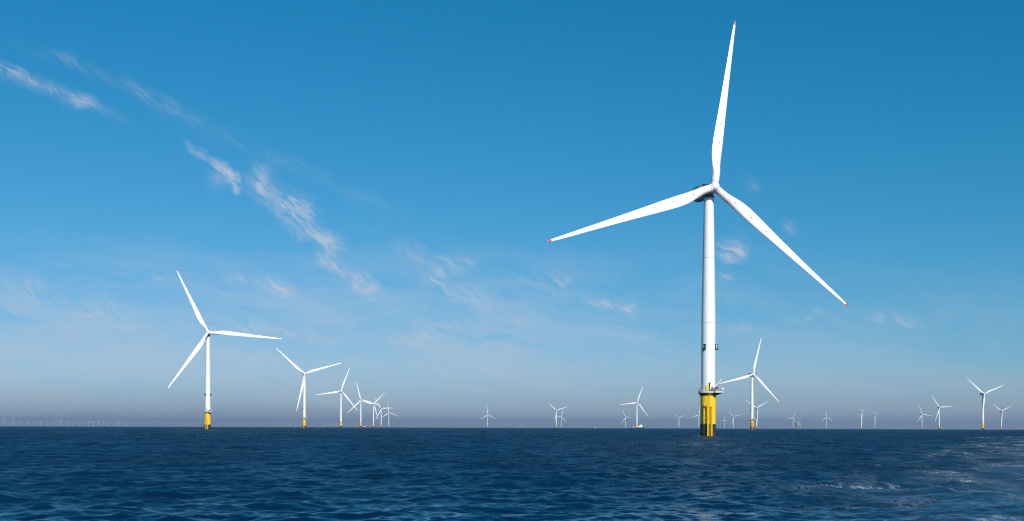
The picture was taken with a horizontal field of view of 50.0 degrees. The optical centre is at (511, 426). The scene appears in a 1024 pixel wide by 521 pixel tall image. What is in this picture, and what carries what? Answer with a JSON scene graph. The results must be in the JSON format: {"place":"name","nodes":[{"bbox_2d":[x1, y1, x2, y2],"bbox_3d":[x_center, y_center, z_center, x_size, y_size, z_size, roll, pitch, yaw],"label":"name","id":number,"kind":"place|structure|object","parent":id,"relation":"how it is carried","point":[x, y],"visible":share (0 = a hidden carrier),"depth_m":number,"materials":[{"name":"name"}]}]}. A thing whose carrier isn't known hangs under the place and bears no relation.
{"place":"outdoors","nodes":[
{"label":"outdoors","id":0,"kind":"place"},
{"bbox_2d":[0,426,1023,520],"bbox_3d":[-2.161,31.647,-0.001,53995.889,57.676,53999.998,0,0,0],"label":"sea","id":1,"kind":"structure","parent":0,"point":[72,473],"depth_m":74.09,"materials":[{"name":"liquid"}]},
{"bbox_2d":[167,269,280,428],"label":"wind turbine","id":2,"kind":"object","parent":1,"relation":"in","point":[207,394],"visible":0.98,"depth_m":1014.39,"materials":[{"name":"white metal"}]},
{"bbox_2d":[275,347,339,427],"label":"wind turbine","id":3,"kind":"object","parent":1,"relation":"in","point":[303,388],"visible":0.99,"depth_m":1809.02,"materials":[{"name":"white metal"}]},
{"bbox_2d":[317,368,357,427],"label":"wind turbine","id":4,"kind":"object","parent":1,"relation":"in","point":[341,392],"visible":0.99,"depth_m":2674.04,"materials":[{"name":"white metal"}]},
{"bbox_2d":[351,382,377,427],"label":"wind turbine","id":5,"kind":"object","parent":1,"relation":"in","point":[360,408],"visible":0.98,"depth_m":3545.48,"materials":[{"name":"white metal"}]},
{"bbox_2d":[363,396,380,426],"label":"wind turbine","id":6,"kind":"object","parent":1,"relation":"in","point":[373,409],"visible":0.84,"depth_m":4189.24,"materials":[{"name":"white metal"}]},
{"bbox_2d":[375,399,386,426],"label":"wind turbine","id":7,"kind":"object","parent":1,"relation":"in","point":[381,413],"visible":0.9,"depth_m":5198.38,"materials":[{"name":"white metal"}]},
{"bbox_2d":[481,405,494,427],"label":"wind turbine","id":8,"kind":"object","parent":1,"relation":"in","point":[487,416],"visible":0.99,"depth_m":7485.75,"materials":[{"name":"white metal"}]},
{"bbox_2d":[551,405,565,427],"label":"wind turbine","id":9,"kind":"object","parent":1,"relation":"in","point":[556,415],"visible":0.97,"depth_m":5597.26,"materials":[{"name":"white metal"}]},
{"bbox_2d":[621,387,647,426],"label":"wind turbine","id":10,"kind":"object","parent":1,"relation":"in","point":[636,409],"visible":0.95,"depth_m":3755.97,"materials":[{"name":"white metal"}]},
{"bbox_2d":[547,21,848,435],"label":"wind turbine","id":11,"kind":"object","parent":1,"relation":"in","point":[708,392],"visible":0.99,"depth_m":395.12,"materials":[{"name":"white metal"}]},
{"bbox_2d":[719,337,779,429],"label":"wind turbine","id":12,"kind":"object","parent":1,"relation":"in","point":[752,417],"visible":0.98,"depth_m":1775.92,"materials":[{"name":"white metal"}]},
{"bbox_2d":[747,401,764,428],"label":"wind turbine","id":13,"kind":"object","parent":1,"relation":"in","point":[756,413],"visible":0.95,"depth_m":4708.78,"materials":[{"name":"white metal"}]},
{"bbox_2d":[932,396,949,428],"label":"wind turbine","id":14,"kind":"object","parent":1,"relation":"in","point":[939,407],"visible":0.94,"depth_m":4471.23,"materials":[{"name":"white metal"}]},
{"bbox_2d":[967,378,1002,429],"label":"wind turbine","id":15,"kind":"object","parent":1,"relation":"in","point":[983,397],"visible":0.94,"depth_m":2732.11,"materials":[{"name":"white metal"}]},
{"bbox_2d":[996,406,1008,429],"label":"wind turbine","id":16,"kind":"object","parent":1,"relation":"in","point":[1001,416],"visible":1,"depth_m":5317.21,"materials":[{"name":"white metal"}]},
{"bbox_2d":[0,0,1023,429],"label":"sky","id":17,"kind":"structure","parent":0,"point":[379,190],"materials":[{"name":"blue"}]}
]}

